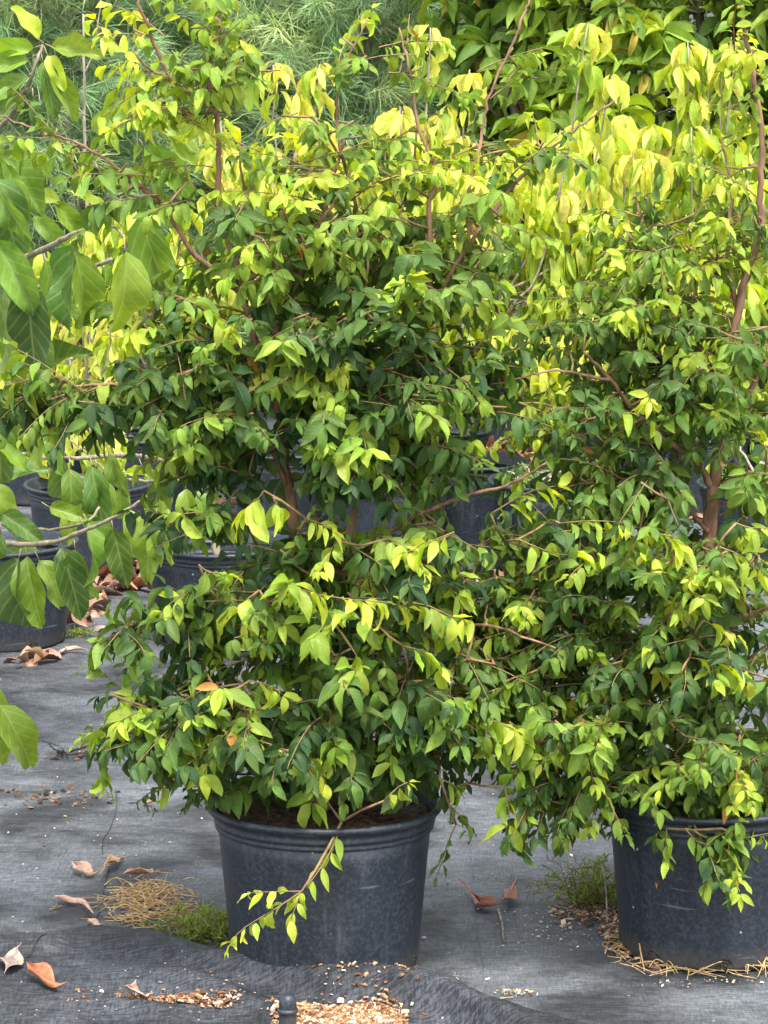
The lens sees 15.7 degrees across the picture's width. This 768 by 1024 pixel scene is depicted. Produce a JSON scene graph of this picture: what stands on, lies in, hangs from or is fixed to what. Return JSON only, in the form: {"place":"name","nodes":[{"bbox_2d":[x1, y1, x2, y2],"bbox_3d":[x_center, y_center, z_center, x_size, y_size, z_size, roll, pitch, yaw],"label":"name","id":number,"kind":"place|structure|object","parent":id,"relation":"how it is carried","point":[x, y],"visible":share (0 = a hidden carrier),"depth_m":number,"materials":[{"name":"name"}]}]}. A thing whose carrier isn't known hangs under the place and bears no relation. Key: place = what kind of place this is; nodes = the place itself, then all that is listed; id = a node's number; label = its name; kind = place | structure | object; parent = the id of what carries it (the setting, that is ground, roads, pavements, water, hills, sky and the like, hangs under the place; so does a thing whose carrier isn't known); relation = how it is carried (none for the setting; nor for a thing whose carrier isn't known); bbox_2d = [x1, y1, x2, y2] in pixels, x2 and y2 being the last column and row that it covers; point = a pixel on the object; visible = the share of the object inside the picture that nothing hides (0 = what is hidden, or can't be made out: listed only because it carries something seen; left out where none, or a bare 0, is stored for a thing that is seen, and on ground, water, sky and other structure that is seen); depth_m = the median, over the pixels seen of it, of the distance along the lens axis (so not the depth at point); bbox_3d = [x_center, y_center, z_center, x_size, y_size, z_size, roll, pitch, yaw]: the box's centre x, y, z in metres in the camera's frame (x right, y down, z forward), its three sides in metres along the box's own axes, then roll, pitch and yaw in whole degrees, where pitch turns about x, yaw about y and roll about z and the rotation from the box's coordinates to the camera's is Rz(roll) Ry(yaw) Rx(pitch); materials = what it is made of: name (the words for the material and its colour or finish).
{"place":"outdoors","nodes":[
{"label":"outdoors","id":0,"kind":"place"},
{"bbox_2d":[0,101,767,1023],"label":"ground","id":1,"kind":"structure","parent":0,"point":[584,979],"depth_m":6.14,"materials":[{"name":"grey fabric"}]},
{"bbox_2d":[0,231,104,505],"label":"drooping leaf plant","id":2,"kind":"object","parent":1,"relation":"on","point":[92,249],"visible":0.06,"depth_m":11.02,"materials":[{"name":"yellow plant"}]},
{"bbox_2d":[43,648,62,658],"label":"fallen leaf","id":3,"kind":"object","parent":1,"relation":"on","point":[51,651],"visible":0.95,"depth_m":8.28,"materials":[{"name":"brown plant"}]},
{"bbox_2d":[0,749,125,807],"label":"dark debris","id":4,"kind":"object","parent":1,"relation":"on","point":[85,753],"visible":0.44,"depth_m":6.79,"materials":[{"name":"brown plant"}]},
{"bbox_2d":[41,740,92,754],"bbox_3d":[-0.821,0.615,7.222,0.198,0.006,0.105,3,10,17],"label":"frayed cord","id":5,"kind":"object","parent":1,"relation":"on","point":[72,750],"visible":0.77,"depth_m":7.22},
{"bbox_2d":[0,0,137,259],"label":"feathery tree","id":6,"kind":"object","parent":1,"relation":"on","point":[24,118],"visible":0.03,"depth_m":13.91,"materials":[{"name":"green plant"}]},
{"bbox_2d":[27,790,116,956],"bbox_3d":[-0.634,0.772,6.171,0.101,0.042,1.312,0,10,2],"label":"thread","id":7,"kind":"object","parent":1,"relation":"on","point":[103,888],"visible":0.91,"depth_m":5.99},
{"bbox_2d":[58,646,87,652],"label":"fallen leaf","id":8,"kind":"object","parent":1,"relation":"on","point":[66,649],"visible":1,"depth_m":8.34,"materials":[{"name":"brown plant"}]},
{"bbox_2d":[54,895,92,912],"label":"fallen leaf","id":9,"kind":"object","parent":1,"relation":"on","point":[71,900],"visible":1,"depth_m":5.88,"materials":[{"name":"brown plant"}]},
{"bbox_2d":[3,560,151,666],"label":"leaf litter","id":10,"kind":"object","parent":1,"relation":"on","point":[108,584],"visible":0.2,"depth_m":8.94,"materials":[{"name":"brown plant"}]},
{"bbox_2d":[65,625,95,637],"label":"weed tuft","id":11,"kind":"object","parent":1,"relation":"on","point":[75,631],"visible":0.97,"depth_m":8.57,"materials":[{"name":"green plant"}]},
{"bbox_2d":[70,860,97,876],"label":"fallen leaf","id":12,"kind":"object","parent":1,"relation":"on","point":[84,867],"visible":1,"depth_m":6.10,"materials":[{"name":"brown plant"}]},
{"bbox_2d":[79,0,101,394],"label":"bare sapling","id":13,"kind":"object","parent":1,"relation":"on","point":[83,112],"visible":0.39,"depth_m":11.90,"materials":[{"name":"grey plant"}]},
{"bbox_2d":[87,918,101,924],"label":"fallen leaf","id":14,"kind":"object","parent":1,"relation":"on","point":[93,921],"visible":0.81,"depth_m":5.73,"materials":[{"name":"brown plant"}]},
{"bbox_2d":[0,5,199,769],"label":"leaved plant","id":15,"kind":"object","parent":1,"relation":"on","point":[47,579],"visible":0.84,"depth_m":6.79,"materials":[{"name":"green plant"}]},
{"bbox_2d":[99,854,127,874],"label":"fallen leaf","id":16,"kind":"object","parent":1,"relation":"on","point":[111,858],"visible":1,"depth_m":6.15,"materials":[{"name":"brown plant"}]},
{"bbox_2d":[23,304,206,579],"bbox_3d":[-0.907,-0.259,9.525,0.707,0.952,0.446,0,10,0],"label":"drooping leaf plant","id":17,"kind":"object","parent":1,"relation":"on","point":[38,494],"visible":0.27,"depth_m":9.42,"materials":[{"name":"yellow plant"}]},
{"bbox_2d":[49,871,212,928],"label":"straw tuft","id":18,"kind":"object","parent":1,"relation":"on","point":[164,892],"visible":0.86,"depth_m":5.88,"materials":[{"name":"beige plant"}]},
{"bbox_2d":[123,867,152,873],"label":"fallen leaf","id":19,"kind":"object","parent":1,"relation":"on","point":[139,870],"visible":1,"depth_m":6.02,"materials":[{"name":"brown plant"}]},
{"bbox_2d":[0,0,276,381],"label":"feathery tree","id":20,"kind":"object","parent":1,"relation":"on","point":[57,10],"visible":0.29,"depth_m":13.19,"materials":[{"name":"green plant"}]},
{"bbox_2d":[94,426,189,511],"bbox_3d":[-0.939,-0.154,10.812,0.447,0.319,0.449,0,10,0],"label":"nursery pot","id":21,"kind":"object","parent":1,"relation":"on","point":[178,490],"visible":0.1,"depth_m":10.63,"materials":[{"name":"black plastic"}]},
{"bbox_2d":[82,209,210,440],"bbox_3d":[-0.923,-0.648,11.131,0.606,1.188,0.527,0,10,0],"label":"drooping leaf plant","id":22,"kind":"object","parent":1,"relation":"on","point":[112,242],"visible":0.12,"depth_m":10.95,"materials":[{"name":"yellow plant"}]},
{"bbox_2d":[22,413,287,650],"bbox_3d":[-0.622,0.076,8.042,0.471,0.783,1.344,3,10,15],"label":"leaved plant","id":23,"kind":"object","parent":1,"relation":"on","point":[180,571],"visible":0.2,"depth_m":8.24,"materials":[{"name":"green plant"}]},
{"bbox_2d":[137,901,228,947],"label":"weed tuft","id":24,"kind":"object","parent":1,"relation":"on","point":[189,927],"visible":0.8,"depth_m":5.67,"materials":[{"name":"green plant"}]},
{"bbox_2d":[71,0,402,391],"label":"feathery tree","id":25,"kind":"object","parent":1,"relation":"on","point":[186,43],"visible":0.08,"depth_m":13.86,"materials":[{"name":"green plant"}]},
{"bbox_2d":[189,61,348,532],"bbox_3d":[-0.435,-0.788,10.289,0.625,1.742,0.542,0,10,0],"label":"drooping leaf plant","id":26,"kind":"object","parent":1,"relation":"on","point":[301,104],"visible":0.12,"depth_m":10.19,"materials":[{"name":"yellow plant"}]},
{"bbox_2d":[0,925,588,1023],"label":"fabric sheet","id":27,"kind":"object","parent":1,"relation":"on","point":[75,957],"visible":0.97,"depth_m":5.31,"materials":[{"name":"fabric"}]},
{"bbox_2d":[0,942,23,972],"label":"fallen leaf","id":28,"kind":"object","parent":27,"relation":"on","point":[13,956],"visible":1,"depth_m":5.49,"materials":[{"name":"beige plant"}]},
{"bbox_2d":[26,962,67,988],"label":"fallen leaf","id":29,"kind":"object","parent":27,"relation":"on","point":[43,972],"visible":1,"depth_m":5.39,"materials":[{"name":"brown plant"}]},
{"bbox_2d":[124,980,152,996],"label":"fallen leaf","id":30,"kind":"object","parent":27,"relation":"on","point":[133,986],"visible":1,"depth_m":5.27,"materials":[{"name":"brown plant"}]},
{"bbox_2d":[67,961,426,1023],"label":"bark mulch","id":31,"kind":"object","parent":27,"relation":"on","point":[343,1013],"visible":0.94,"depth_m":5.19,"materials":[{"name":"brown wood"}]},
{"bbox_2d":[277,993,297,1023],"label":"ground peg","id":32,"kind":"object","parent":31,"relation":"on","point":[287,1010],"visible":1,"depth_m":5.11,"materials":[{"name":"black plastic"}]},
{"bbox_2d":[0,0,614,966],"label":"potted shrub","id":33,"kind":"object","parent":1,"relation":"on","point":[326,808],"visible":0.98,"depth_m":5.24,"materials":[{"name":"green plant"}]},
{"bbox_2d":[188,0,519,396],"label":"feathery tree","id":34,"kind":"object","parent":1,"relation":"on","point":[329,23],"visible":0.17,"depth_m":13.27,"materials":[{"name":"green plant"}]},
{"bbox_2d":[4,0,711,337],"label":"woods","id":35,"kind":"object","parent":1,"relation":"on","point":[636,72],"depth_m":16.91,"materials":[{"name":"green plant"}]},
{"bbox_2d":[104,885,665,969],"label":"soil crumbs","id":36,"kind":"object","parent":1,"relation":"on","point":[599,908],"visible":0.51,"depth_m":5.80,"materials":[{"name":"brown soil"}]},
{"bbox_2d":[7,714,763,1019],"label":"perlite specks","id":37,"kind":"object","parent":1,"relation":"on","point":[529,991],"visible":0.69,"depth_m":5.67,"materials":[{"name":"white stone"}]},
{"bbox_2d":[316,3,518,321],"bbox_3d":[0.447,-2.068,14.749,1.846,2.793,1.707,8,12,40],"label":"feathery tree","id":38,"kind":"object","parent":1,"relation":"on","point":[420,100],"visible":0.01,"depth_m":14.53,"materials":[{"name":"green plant"}]},
{"bbox_2d":[333,24,505,546],"bbox_3d":[0.109,-0.750,9.669,0.624,1.872,0.524,0,10,0],"label":"drooping leaf plant","id":39,"kind":"object","parent":1,"relation":"on","point":[393,121],"visible":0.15,"depth_m":9.54,"materials":[{"name":"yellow plant"}]},
{"bbox_2d":[154,367,702,594],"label":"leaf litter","id":40,"kind":"object","parent":1,"relation":"on","point":[490,442],"visible":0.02,"depth_m":12.02,"materials":[{"name":"brown plant"}]},
{"bbox_2d":[432,401,492,448],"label":"drooping leaf plant","id":41,"kind":"object","parent":1,"relation":"on","point":[482,436],"visible":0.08,"depth_m":10.83,"materials":[{"name":"green plant"}]},
{"bbox_2d":[456,876,516,941],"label":"dry fallen leaf","id":42,"kind":"object","parent":1,"relation":"on","point":[488,900],"visible":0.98,"depth_m":5.90,"materials":[{"name":"brown plant"}]},
{"bbox_2d":[466,250,532,441],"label":"drooping leaf plant","id":43,"kind":"object","parent":1,"relation":"on","point":[521,313],"depth_m":12.31,"materials":[{"name":"green plant"}]},
{"bbox_2d":[410,0,613,326],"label":"broad leaved tree","id":44,"kind":"object","parent":1,"relation":"on","point":[479,37],"visible":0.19,"depth_m":12.60,"materials":[{"name":"green plant"}]},
{"bbox_2d":[443,23,629,551],"bbox_3d":[0.479,-0.812,10.023,0.793,1.878,0.562,0,10,0],"label":"drooping leaf plant","id":45,"kind":"object","parent":1,"relation":"on","point":[560,260],"visible":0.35,"depth_m":9.91,"materials":[{"name":"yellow plant"}]},
{"bbox_2d":[483,443,605,574],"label":"drooping leaf plant","id":46,"kind":"object","parent":1,"relation":"on","point":[509,474],"visible":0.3,"depth_m":9.54,"materials":[{"name":"green plant"}]},
{"bbox_2d":[497,852,616,908],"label":"weed tuft","id":47,"kind":"object","parent":1,"relation":"on","point":[582,893],"visible":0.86,"depth_m":5.88,"materials":[{"name":"green plant"}]},
{"bbox_2d":[516,338,642,468],"bbox_3d":[0.874,-0.517,11.569,0.602,0.785,0.514,-4,10,-22],"label":"drooping leaf plant","id":48,"kind":"object","parent":1,"relation":"on","point":[541,455],"depth_m":11.54,"materials":[{"name":"green plant"}]},
{"bbox_2d":[552,866,607,922],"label":"dead stem","id":49,"kind":"object","parent":1,"relation":"on","point":[586,903],"visible":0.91,"depth_m":5.87,"materials":[{"name":"grey plant"}]},
{"bbox_2d":[433,0,767,971],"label":"potted shrub","id":50,"kind":"object","parent":1,"relation":"on","point":[687,820],"visible":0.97,"depth_m":5.37,"materials":[{"name":"green plant"}]},
{"bbox_2d":[524,115,696,528],"bbox_3d":[0.837,-0.722,10.494,0.654,1.545,0.656,0,10,0],"label":"drooping leaf plant","id":51,"kind":"object","parent":1,"relation":"on","point":[632,169],"visible":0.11,"depth_m":10.23,"materials":[{"name":"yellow plant"}]},
{"bbox_2d":[478,0,743,366],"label":"broad leaved tree","id":52,"kind":"object","parent":1,"relation":"on","point":[652,54],"visible":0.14,"depth_m":12.21,"materials":[{"name":"green plant"}]},
{"bbox_2d":[639,944,644,970],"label":"dead stem","id":53,"kind":"object","parent":1,"relation":"on","point":[641,957],"visible":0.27,"depth_m":5.52,"materials":[{"name":"plant"}]},
{"bbox_2d":[598,0,767,388],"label":"broad leaved tree","id":54,"kind":"object","parent":1,"relation":"on","point":[709,26],"visible":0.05,"depth_m":12.90,"materials":[{"name":"green plant"}]},
{"bbox_2d":[602,925,767,979],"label":"dead grass","id":55,"kind":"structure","parent":1,"relation":"on","point":[617,945],"depth_m":5.46,"materials":[{"name":"plant"}]},
{"bbox_2d":[648,37,767,519],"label":"drooping leaf plant","id":56,"kind":"object","parent":1,"relation":"on","point":[706,143],"visible":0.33,"depth_m":10.55,"materials":[{"name":"yellow plant"}]},
{"bbox_2d":[695,0,767,310],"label":"broad leaved tree","id":57,"kind":"object","parent":1,"relation":"on","point":[757,17],"visible":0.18,"depth_m":12.59,"materials":[{"name":"green plant"}]},
{"bbox_2d":[696,414,767,566],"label":"drooping leaf plant","id":58,"kind":"object","parent":1,"relation":"on","point":[758,459],"visible":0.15,"depth_m":9.60,"materials":[{"name":"green plant"}]},
{"bbox_2d":[736,225,767,469],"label":"drooping leaf plant","id":59,"kind":"object","parent":1,"relation":"on","point":[763,282],"visible":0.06,"depth_m":10.83,"materials":[{"name":"green plant"}]},
{"bbox_2d":[331,547,467,675],"bbox_3d":[0.027,0.293,8.144,0.446,0.319,0.450,0,10,0],"label":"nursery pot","id":60,"kind":"object","parent":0,"point":[461,570],"visible":0.02,"depth_m":7.99,"materials":[{"name":"black plastic"}]},
{"bbox_2d":[689,13,713,22],"label":"sky","id":61,"kind":"structure","parent":0,"point":[709,14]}
]}

